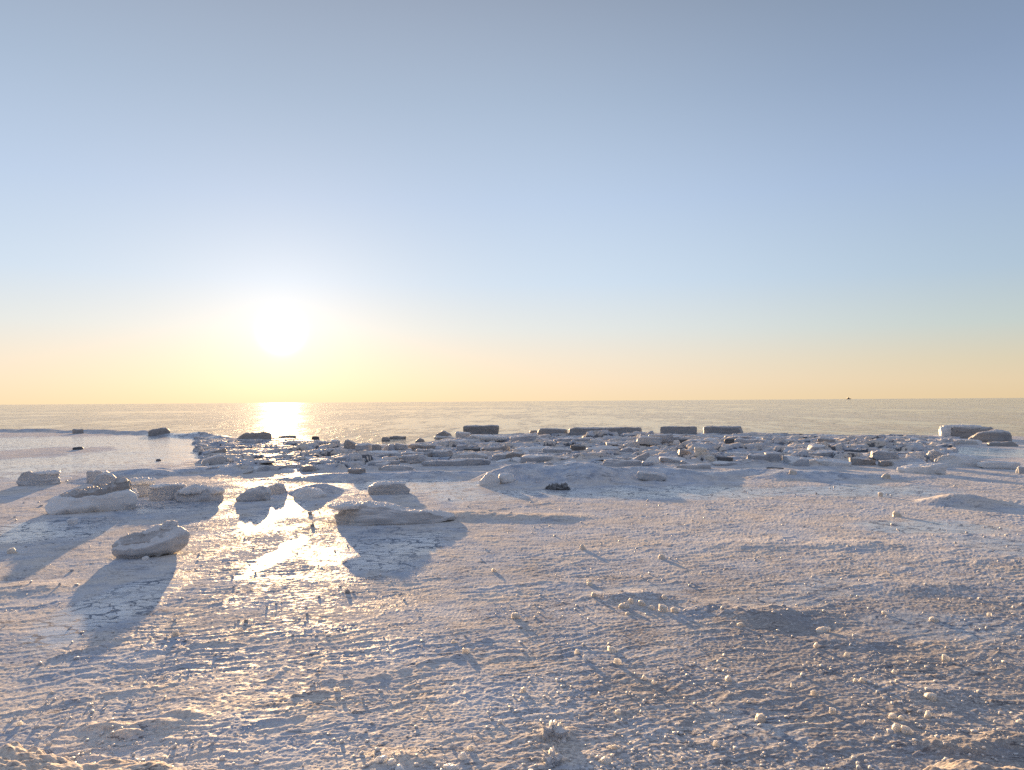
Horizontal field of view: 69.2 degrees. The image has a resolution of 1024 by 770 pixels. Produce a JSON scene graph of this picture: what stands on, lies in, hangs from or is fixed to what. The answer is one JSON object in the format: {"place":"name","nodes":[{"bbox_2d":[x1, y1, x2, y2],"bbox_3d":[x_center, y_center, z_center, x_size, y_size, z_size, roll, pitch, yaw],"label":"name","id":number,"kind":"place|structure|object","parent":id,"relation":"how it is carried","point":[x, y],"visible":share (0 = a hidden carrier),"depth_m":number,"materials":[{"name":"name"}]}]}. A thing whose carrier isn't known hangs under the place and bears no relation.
{"place":"outdoors","nodes":[
{"label":"outdoors","id":0,"kind":"place"},
{"bbox_2d":[0,428,1023,769],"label":"shore ice","id":1,"kind":"structure","parent":0,"point":[264,676],"depth_m":8.53,"materials":[{"name":"ice"}]},
{"bbox_2d":[7,548,17,553],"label":"ice chunk","id":2,"kind":"object","parent":1,"relation":"on","point":[12,551],"visible":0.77,"depth_m":12.00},
{"bbox_2d":[16,470,60,485],"bbox_3d":[-14.170,2.802,22.238,1.131,0.503,0.738,0,-1,-32],"label":"ice block","id":3,"kind":"object","parent":1,"relation":"on","point":[40,477],"depth_m":22.02,"materials":[{"name":"ice"}]},
{"bbox_2d":[67,518,77,523],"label":"ice chunk","id":4,"kind":"object","parent":1,"relation":"on","point":[72,521],"visible":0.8,"depth_m":14.84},
{"bbox_2d":[44,477,138,514],"bbox_3d":[-9.478,2.516,16.814,1.871,0.794,1.049,0,-1,-29],"label":"ice block","id":5,"kind":"object","parent":1,"relation":"on","point":[118,493],"depth_m":16.56,"materials":[{"name":"ice"}]},
{"bbox_2d":[86,470,102,483],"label":"ice block","id":6,"kind":"object","parent":1,"relation":"on","point":[91,476],"depth_m":22.39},
{"bbox_2d":[92,471,116,486],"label":"ice block","id":7,"kind":"object","parent":1,"relation":"on","point":[106,477],"depth_m":21.54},
{"bbox_2d":[129,477,155,496],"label":"ice block","id":8,"kind":"object","parent":1,"relation":"on","point":[141,485],"depth_m":19.23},
{"bbox_2d":[111,520,189,558],"bbox_3d":[-5.747,2.463,11.833,1.122,0.536,0.690,0,-1,-26],"label":"ice block","id":9,"kind":"object","parent":1,"relation":"on","point":[169,537],"depth_m":11.71,"materials":[{"name":"ice"}]},
{"bbox_2d":[148,482,187,500],"bbox_3d":[-8.610,2.696,18.603,0.933,0.486,0.519,0,-1,-25],"label":"ice block","id":10,"kind":"object","parent":1,"relation":"on","point":[163,492],"depth_m":18.40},
{"bbox_2d":[174,483,224,501],"bbox_3d":[-7.731,2.671,18.403,1.171,0.524,0.632,0,-1,-22],"label":"ice block","id":11,"kind":"object","parent":1,"relation":"on","point":[194,492],"depth_m":18.17,"materials":[{"name":"ice"}]},
{"bbox_2d":[201,454,228,465],"bbox_3d":[-11.322,2.862,28.304,0.990,0.442,0.470,0,-1,-22],"label":"ice floe","id":12,"kind":"object","parent":1,"relation":"on","point":[217,459],"visible":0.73,"depth_m":28.13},
{"bbox_2d":[203,448,226,454],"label":"ice floe","id":13,"kind":"object","parent":1,"relation":"on","point":[222,450],"visible":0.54,"depth_m":33.80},
{"bbox_2d":[236,485,270,501],"bbox_3d":[-6.341,2.689,18.214,0.827,0.433,0.489,0,-1,-19],"label":"ice block","id":14,"kind":"object","parent":1,"relation":"on","point":[258,493],"depth_m":18.05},
{"bbox_2d":[258,465,269,471],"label":"ice lump","id":15,"kind":"object","parent":1,"relation":"on","point":[264,468],"visible":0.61,"depth_m":25.69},
{"bbox_2d":[268,483,286,494],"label":"ice block","id":16,"kind":"object","parent":1,"relation":"on","point":[277,488],"depth_m":19.44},
{"bbox_2d":[299,466,316,471],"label":"ice lump","id":17,"kind":"object","parent":1,"relation":"on","point":[307,469],"visible":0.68,"depth_m":25.57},
{"bbox_2d":[293,487,326,497],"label":"ice block","id":18,"kind":"object","parent":1,"relation":"on","point":[307,492],"depth_m":18.72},
{"bbox_2d":[308,458,330,461],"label":"ice lump","id":19,"kind":"object","parent":1,"relation":"on","point":[322,460],"visible":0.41,"depth_m":27.85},
{"bbox_2d":[344,439,356,448],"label":"ice lump","id":20,"kind":"object","parent":1,"relation":"on","point":[348,444],"visible":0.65,"depth_m":36.10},
{"bbox_2d":[347,468,365,473],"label":"ice floe","id":21,"kind":"object","parent":1,"relation":"on","point":[357,470],"visible":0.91,"depth_m":23.43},
{"bbox_2d":[355,443,371,450],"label":"ice lump","id":22,"kind":"object","parent":1,"relation":"on","point":[362,446],"visible":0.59,"depth_m":32.51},
{"bbox_2d":[374,755,387,762],"bbox_3d":[-0.867,2.476,4.891,0.095,0.064,0.043,0,-1,-5],"label":"ice chunk","id":23,"kind":"object","parent":1,"relation":"on","point":[383,758],"visible":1,"depth_m":4.89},
{"bbox_2d":[374,460,390,466],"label":"ice lump","id":24,"kind":"object","parent":1,"relation":"on","point":[382,464],"visible":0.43,"depth_m":27.48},
{"bbox_2d":[368,450,397,455],"bbox_3d":[-5.424,2.840,30.937,1.451,0.194,0.591,3,5,-27],"label":"ice lump","id":25,"kind":"object","parent":1,"relation":"on","point":[379,452],"visible":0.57,"depth_m":30.78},
{"bbox_2d":[368,481,409,494],"bbox_3d":[-3.236,2.732,19.551,1.105,0.414,0.568,0,-1,-9],"label":"ice block","id":26,"kind":"object","parent":1,"relation":"on","point":[387,487],"depth_m":19.34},
{"bbox_2d":[383,444,394,450],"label":"ice lump","id":27,"kind":"object","parent":1,"relation":"on","point":[389,447],"visible":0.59,"depth_m":32.79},
{"bbox_2d":[327,500,455,525],"bbox_3d":[-2.384,2.559,14.766,2.559,0.548,0.828,0,-1,-9],"label":"ice block","id":28,"kind":"object","parent":1,"relation":"on","point":[363,513],"depth_m":14.51,"materials":[{"name":"ice"}]},
{"bbox_2d":[378,464,413,470],"bbox_3d":[-4.109,2.951,26.275,1.238,0.278,0.554,0,-1,-9],"label":"ice floe","id":29,"kind":"object","parent":1,"relation":"on","point":[399,467],"visible":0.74,"depth_m":26.09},
{"bbox_2d":[394,443,407,449],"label":"ice lump","id":30,"kind":"object","parent":1,"relation":"on","point":[397,446],"visible":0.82,"depth_m":33.14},
{"bbox_2d":[391,451,427,456],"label":"ice floe","id":31,"kind":"object","parent":1,"relation":"on","point":[401,453],"visible":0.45,"depth_m":30.63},
{"bbox_2d":[400,460,421,463],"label":"ice lump","id":32,"kind":"object","parent":1,"relation":"on","point":[408,461],"visible":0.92,"depth_m":28.76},
{"bbox_2d":[402,454,422,461],"bbox_3d":[-3.921,2.865,29.180,0.815,0.334,0.481,0,-1,-8],"label":"ice lump","id":33,"kind":"object","parent":1,"relation":"on","point":[415,457],"visible":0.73,"depth_m":29.00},
{"bbox_2d":[408,444,435,450],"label":"ice floe","id":34,"kind":"object","parent":1,"relation":"on","point":[417,446],"visible":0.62,"depth_m":34.58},
{"bbox_2d":[432,450,452,456],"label":"ice lump","id":35,"kind":"object","parent":1,"relation":"on","point":[437,453],"visible":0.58,"depth_m":31.17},
{"bbox_2d":[443,763,458,769],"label":"ice chunk","id":36,"kind":"object","parent":1,"relation":"on","point":[450,766],"visible":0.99,"depth_m":4.81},
{"bbox_2d":[421,458,490,465],"bbox_3d":[-2.114,2.939,28.041,2.622,0.376,0.584,0,-1,-5],"label":"ice floe","id":37,"kind":"object","parent":1,"relation":"on","point":[467,461],"visible":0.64,"depth_m":27.81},
{"bbox_2d":[456,445,468,450],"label":"ice block","id":38,"kind":"object","parent":1,"relation":"on","point":[460,447],"depth_m":34.12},
{"bbox_2d":[458,752,467,759],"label":"ice chunk","id":39,"kind":"object","parent":1,"relation":"on","point":[462,755],"visible":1,"depth_m":4.94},
{"bbox_2d":[456,452,487,458],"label":"ice floe","id":40,"kind":"object","parent":1,"relation":"on","point":[473,455],"visible":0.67,"depth_m":30.24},
{"bbox_2d":[464,447,480,451],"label":"ice floe","id":41,"kind":"object","parent":1,"relation":"on","point":[475,449],"visible":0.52,"depth_m":33.71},
{"bbox_2d":[469,434,506,441],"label":"ice floe","id":42,"kind":"object","parent":1,"relation":"on","point":[487,438],"visible":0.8,"depth_m":43.22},
{"bbox_2d":[479,472,499,485],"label":"ice block","id":43,"kind":"object","parent":1,"relation":"on","point":[489,479],"depth_m":21.22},
{"bbox_2d":[481,446,509,451],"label":"ice floe","id":44,"kind":"object","parent":1,"relation":"on","point":[505,448],"visible":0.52,"depth_m":34.09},
{"bbox_2d":[492,451,511,460],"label":"ice floe","id":45,"kind":"object","parent":1,"relation":"on","point":[498,456],"visible":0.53,"depth_m":30.14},
{"bbox_2d":[498,473,514,482],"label":"ice block","id":46,"kind":"object","parent":1,"relation":"on","point":[506,477],"depth_m":21.43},
{"bbox_2d":[4,465,1023,769],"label":"ice crumbs","id":47,"kind":"object","parent":1,"relation":"on","point":[592,755],"visible":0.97,"depth_m":5.97,"materials":[{"name":"ice"}]},
{"bbox_2d":[505,452,525,458],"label":"ice lump","id":48,"kind":"object","parent":1,"relation":"on","point":[511,455],"visible":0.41,"depth_m":30.00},
{"bbox_2d":[511,612,520,618],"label":"ice chunk","id":49,"kind":"object","parent":1,"relation":"on","point":[515,615],"visible":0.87,"depth_m":8.20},
{"bbox_2d":[511,457,520,462],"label":"ice lump","id":50,"kind":"object","parent":1,"relation":"on","point":[516,459],"visible":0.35,"depth_m":29.18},
{"bbox_2d":[510,435,536,441],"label":"ice floe","id":51,"kind":"object","parent":1,"relation":"on","point":[525,438],"visible":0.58,"depth_m":40.41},
{"bbox_2d":[512,446,550,451],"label":"ice floe","id":52,"kind":"object","parent":1,"relation":"on","point":[533,449],"visible":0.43,"depth_m":33.98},
{"bbox_2d":[521,454,552,462],"bbox_3d":[0.889,2.940,29.268,0.866,0.409,1.584,0,-5,42],"label":"ice lump","id":53,"kind":"object","parent":1,"relation":"on","point":[536,458],"visible":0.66,"depth_m":28.83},
{"bbox_2d":[541,746,561,768],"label":"ice chunk","id":54,"kind":"object","parent":1,"relation":"on","point":[552,758],"visible":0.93,"depth_m":4.86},
{"bbox_2d":[542,719,568,742],"bbox_3d":[0.323,2.455,5.245,0.197,0.155,0.184,-1,-2,37],"label":"ice chunk","id":55,"kind":"object","parent":1,"relation":"on","point":[555,730],"visible":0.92,"depth_m":5.21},
{"bbox_2d":[543,448,571,452],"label":"ice floe","id":56,"kind":"object","parent":1,"relation":"on","point":[553,450],"visible":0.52,"depth_m":33.14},
{"bbox_2d":[545,482,570,489],"bbox_3d":[1.236,2.782,20.141,0.718,0.298,0.548,0,-1,3],"label":"rock","id":57,"kind":"object","parent":1,"relation":"on","point":[557,486],"visible":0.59,"depth_m":20.06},
{"bbox_2d":[553,437,593,442],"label":"ice floe","id":58,"kind":"object","parent":1,"relation":"on","point":[587,439],"visible":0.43,"depth_m":40.32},
{"bbox_2d":[570,444,585,450],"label":"ice floe","id":59,"kind":"object","parent":1,"relation":"on","point":[577,447],"visible":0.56,"depth_m":34.77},
{"bbox_2d":[586,445,619,451],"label":"ice floe","id":60,"kind":"object","parent":1,"relation":"on","point":[603,447],"visible":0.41,"depth_m":33.25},
{"bbox_2d":[598,756,611,764],"bbox_3d":[0.616,2.480,4.891,0.096,0.064,0.069,-2,-2,45],"label":"ice chunk","id":61,"kind":"object","parent":1,"relation":"on","point":[605,760],"visible":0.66,"depth_m":4.87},
{"bbox_2d":[606,744,622,751],"bbox_3d":[0.700,2.489,5.076,0.124,0.062,0.057,-1,-1,18],"label":"ice chunk","id":62,"kind":"object","parent":1,"relation":"on","point":[615,747],"visible":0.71,"depth_m":5.07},
{"bbox_2d":[603,459,640,466],"bbox_3d":[4.059,2.909,27.240,1.411,0.388,0.620,5,-7,-4],"label":"ice lump","id":63,"kind":"object","parent":1,"relation":"on","point":[617,462],"visible":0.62,"depth_m":27.15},
{"bbox_2d":[618,602,628,607],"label":"ice chunk","id":64,"kind":"object","parent":1,"relation":"on","point":[624,605],"visible":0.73,"depth_m":8.58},
{"bbox_2d":[620,446,635,452],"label":"ice lump","id":65,"kind":"object","parent":1,"relation":"on","point":[628,449],"visible":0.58,"depth_m":33.20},
{"bbox_2d":[623,441,639,447],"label":"ice lump","id":66,"kind":"object","parent":1,"relation":"on","point":[634,444],"visible":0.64,"depth_m":35.19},
{"bbox_2d":[633,452,649,460],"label":"ice floe","id":67,"kind":"object","parent":1,"relation":"on","point":[643,456],"visible":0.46,"depth_m":28.07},
{"bbox_2d":[642,461,653,465],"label":"ice lump","id":68,"kind":"object","parent":1,"relation":"on","point":[647,463],"visible":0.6,"depth_m":27.14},
{"bbox_2d":[637,435,661,444],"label":"ice floe","id":69,"kind":"object","parent":1,"relation":"on","point":[646,440],"visible":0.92,"depth_m":36.49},
{"bbox_2d":[637,471,666,480],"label":"ice block","id":70,"kind":"object","parent":1,"relation":"on","point":[645,475],"depth_m":21.78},
{"bbox_2d":[645,456,659,463],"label":"ice lump","id":71,"kind":"object","parent":1,"relation":"on","point":[655,460],"visible":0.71,"depth_m":27.51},
{"bbox_2d":[649,434,673,442],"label":"ice floe","id":72,"kind":"object","parent":1,"relation":"on","point":[667,438],"visible":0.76,"depth_m":37.46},
{"bbox_2d":[658,604,667,611],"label":"ice chunk","id":73,"kind":"object","parent":1,"relation":"on","point":[663,608],"visible":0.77,"depth_m":8.41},
{"bbox_2d":[659,456,684,462],"bbox_3d":[6.246,2.863,28.249,1.488,0.262,0.802,8,2,40],"label":"ice lump","id":74,"kind":"object","parent":1,"relation":"on","point":[671,459],"visible":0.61,"depth_m":28.12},
{"bbox_2d":[678,449,691,456],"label":"ice lump","id":75,"kind":"object","parent":1,"relation":"on","point":[681,452],"visible":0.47,"depth_m":29.33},
{"bbox_2d":[676,463,710,468],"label":"ice floe","id":76,"kind":"object","parent":1,"relation":"on","point":[699,466],"visible":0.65,"depth_m":25.97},
{"bbox_2d":[694,447,706,456],"bbox_3d":[7.339,2.605,28.869,0.484,0.388,0.314,-1,-1,14],"label":"ice chunk","id":77,"kind":"object","parent":1,"relation":"on","point":[700,450],"visible":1,"depth_m":28.75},
{"bbox_2d":[712,461,736,465],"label":"ice lump","id":78,"kind":"object","parent":1,"relation":"on","point":[721,463],"visible":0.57,"depth_m":27.01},
{"bbox_2d":[717,456,732,461],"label":"ice floe","id":79,"kind":"object","parent":1,"relation":"on","point":[723,458],"visible":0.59,"depth_m":27.74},
{"bbox_2d":[724,437,736,443],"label":"ice floe","id":80,"kind":"object","parent":1,"relation":"on","point":[729,440],"visible":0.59,"depth_m":37.16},
{"bbox_2d":[726,452,746,455],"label":"ice lump","id":81,"kind":"object","parent":1,"relation":"on","point":[737,453],"visible":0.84,"depth_m":30.46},
{"bbox_2d":[734,438,763,443],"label":"ice floe","id":82,"kind":"object","parent":1,"relation":"on","point":[743,441],"visible":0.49,"depth_m":36.41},
{"bbox_2d":[747,453,769,460],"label":"ice floe","id":83,"kind":"object","parent":1,"relation":"on","point":[756,456],"visible":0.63,"depth_m":27.87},
{"bbox_2d":[755,713,765,722],"bbox_3d":[1.844,2.483,5.514,0.072,0.084,0.064,0,-1,-12],"label":"ice chunk","id":84,"kind":"object","parent":1,"relation":"on","point":[760,717],"visible":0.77,"depth_m":5.49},
{"bbox_2d":[764,452,781,461],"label":"ice floe","id":85,"kind":"object","parent":1,"relation":"on","point":[775,456],"visible":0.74,"depth_m":27.82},
{"bbox_2d":[783,455,798,462],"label":"ice lump","id":86,"kind":"object","parent":1,"relation":"on","point":[787,458],"visible":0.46,"depth_m":27.36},
{"bbox_2d":[788,458,809,465],"bbox_3d":[10.299,2.788,26.648,0.672,0.354,0.449,0,-1,-1],"label":"ice lump","id":87,"kind":"object","parent":1,"relation":"on","point":[801,462],"visible":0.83,"depth_m":26.51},
{"bbox_2d":[807,444,825,449],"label":"ice lump","id":88,"kind":"object","parent":1,"relation":"on","point":[814,446],"visible":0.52,"depth_m":31.30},
{"bbox_2d":[809,450,836,456],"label":"ice floe","id":89,"kind":"object","parent":1,"relation":"on","point":[824,453],"visible":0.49,"depth_m":29.08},
{"bbox_2d":[816,626,830,632],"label":"ice chunk","id":90,"kind":"object","parent":1,"relation":"on","point":[822,629],"visible":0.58,"depth_m":7.62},
{"bbox_2d":[818,438,835,442],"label":"ice lump","id":91,"kind":"object","parent":1,"relation":"on","point":[829,440],"visible":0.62,"depth_m":39.24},
{"bbox_2d":[812,458,851,465],"bbox_3d":[11.397,2.808,26.650,1.449,0.329,0.502,-1,-1,23],"label":"ice floe","id":92,"kind":"object","parent":1,"relation":"on","point":[831,462],"visible":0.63,"depth_m":26.46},
{"bbox_2d":[848,457,875,465],"bbox_3d":[12.679,2.800,26.895,0.928,0.362,0.546,-1,-1,25],"label":"ice floe","id":93,"kind":"object","parent":1,"relation":"on","point":[859,461],"visible":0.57,"depth_m":26.70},
{"bbox_2d":[870,449,898,459],"bbox_3d":[13.785,2.615,27.498,0.990,0.450,0.543,-1,-1,27],"label":"ice lump","id":94,"kind":"object","parent":1,"relation":"on","point":[881,454],"visible":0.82,"depth_m":27.31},
{"bbox_2d":[878,460,893,466],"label":"ice lump","id":95,"kind":"object","parent":1,"relation":"on","point":[883,463],"visible":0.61,"depth_m":26.17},
{"bbox_2d":[892,723,900,731],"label":"ice chunk","id":96,"kind":"object","parent":1,"relation":"on","point":[896,727],"visible":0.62,"depth_m":5.31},
{"bbox_2d":[901,725,913,734],"bbox_3d":[2.820,2.470,5.293,0.090,0.070,0.053,-1,-1,17],"label":"ice chunk","id":97,"kind":"object","parent":1,"relation":"on","point":[906,730],"visible":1,"depth_m":5.28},
{"bbox_2d":[897,463,947,474],"bbox_3d":[13.074,2.680,23.676,1.425,0.436,0.668,-1,-1,29],"label":"ice floe","id":98,"kind":"object","parent":1,"relation":"on","point":[933,468],"visible":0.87,"depth_m":23.41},
{"bbox_2d":[924,692,936,700],"bbox_3d":[3.322,2.480,5.907,0.109,0.078,0.097,-1,-2,36],"label":"ice chunk","id":99,"kind":"object","parent":1,"relation":"on","point":[931,696],"visible":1,"depth_m":5.87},
{"bbox_2d":[925,449,945,460],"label":"ice block","id":100,"kind":"object","parent":1,"relation":"on","point":[933,455],"depth_m":27.32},
{"bbox_2d":[934,453,980,466],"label":"ice block","id":101,"kind":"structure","parent":1,"relation":"on","point":[958,460],"depth_m":25.94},
{"bbox_2d":[0,398,1023,444],"bbox_3d":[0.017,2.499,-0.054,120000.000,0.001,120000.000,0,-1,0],"label":"sea","id":102,"kind":"structure","parent":0,"point":[370,422],"depth_m":120.30,"materials":[{"name":"liquid"}]},
{"bbox_2d":[72,429,83,433],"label":"ice floe","id":103,"kind":"object","parent":102,"relation":"on","point":[77,431],"visible":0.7,"depth_m":60.50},
{"bbox_2d":[148,427,169,435],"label":"ice floe","id":104,"kind":"object","parent":102,"relation":"on","point":[157,431],"visible":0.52,"depth_m":54.86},
{"bbox_2d":[240,440,260,443],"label":"ice lump","id":105,"kind":"object","parent":102,"relation":"on","point":[253,441],"visible":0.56,"depth_m":42.56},
{"bbox_2d":[237,431,271,438],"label":"ice floe","id":106,"kind":"object","parent":102,"relation":"on","point":[259,435],"visible":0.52,"depth_m":46.59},
{"bbox_2d":[434,430,451,438],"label":"ice floe","id":107,"kind":"object","parent":102,"relation":"on","point":[442,434],"visible":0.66,"depth_m":50.48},
{"bbox_2d":[455,431,470,438],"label":"ice floe","id":108,"kind":"object","parent":102,"relation":"on","point":[458,434],"visible":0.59,"depth_m":44.85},
{"bbox_2d":[463,425,498,433],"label":"ice floe","id":109,"kind":"object","parent":102,"relation":"on","point":[482,429],"visible":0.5,"depth_m":56.57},
{"bbox_2d":[537,428,567,434],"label":"ice floe","id":110,"kind":"object","parent":102,"relation":"on","point":[542,431],"visible":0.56,"depth_m":50.04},
{"bbox_2d":[569,427,641,435],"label":"ice floe","id":111,"kind":"object","parent":102,"relation":"on","point":[576,431],"visible":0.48,"depth_m":49.36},
{"bbox_2d":[660,426,696,433],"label":"ice floe","id":112,"kind":"object","parent":102,"relation":"on","point":[678,430],"visible":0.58,"depth_m":50.29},
{"bbox_2d":[703,426,742,433],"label":"ice floe","id":113,"kind":"object","parent":102,"relation":"on","point":[724,429],"visible":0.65,"depth_m":49.87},
{"bbox_2d":[937,439,981,444],"bbox_3d":[23.636,3.016,39.300,2.158,0.332,1.087,-1,-1,31],"label":"ice floe","id":114,"kind":"object","parent":102,"relation":"on","point":[970,441],"visible":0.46,"depth_m":38.70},
{"bbox_2d":[938,424,992,437],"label":"ice floe","id":115,"kind":"object","parent":102,"relation":"on","point":[963,430],"visible":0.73,"depth_m":44.01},
{"bbox_2d":[969,429,1011,441],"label":"ice floe","id":116,"kind":"object","parent":102,"relation":"on","point":[995,435],"visible":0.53,"depth_m":40.20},
{"bbox_2d":[977,460,1020,469],"bbox_3d":[16.419,2.723,25.065,1.253,0.339,0.561,-1,-1,33],"label":"ice floe","id":117,"kind":"object","parent":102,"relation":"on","point":[998,464],"visible":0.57,"depth_m":24.87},
{"bbox_2d":[987,441,1018,446],"bbox_3d":[24.512,2.967,37.093,1.324,0.350,0.652,-1,-1,33],"label":"ice lump","id":118,"kind":"object","parent":102,"relation":"on","point":[1005,443],"visible":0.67,"depth_m":36.86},
{"bbox_2d":[1016,466,1023,473],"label":"ice lump","id":119,"kind":"object","parent":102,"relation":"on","point":[1019,469],"visible":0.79,"depth_m":23.38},
{"bbox_2d":[0,0,1023,404],"label":"sky","id":120,"kind":"structure","parent":0,"point":[202,201],"materials":[{"name":"blue"}]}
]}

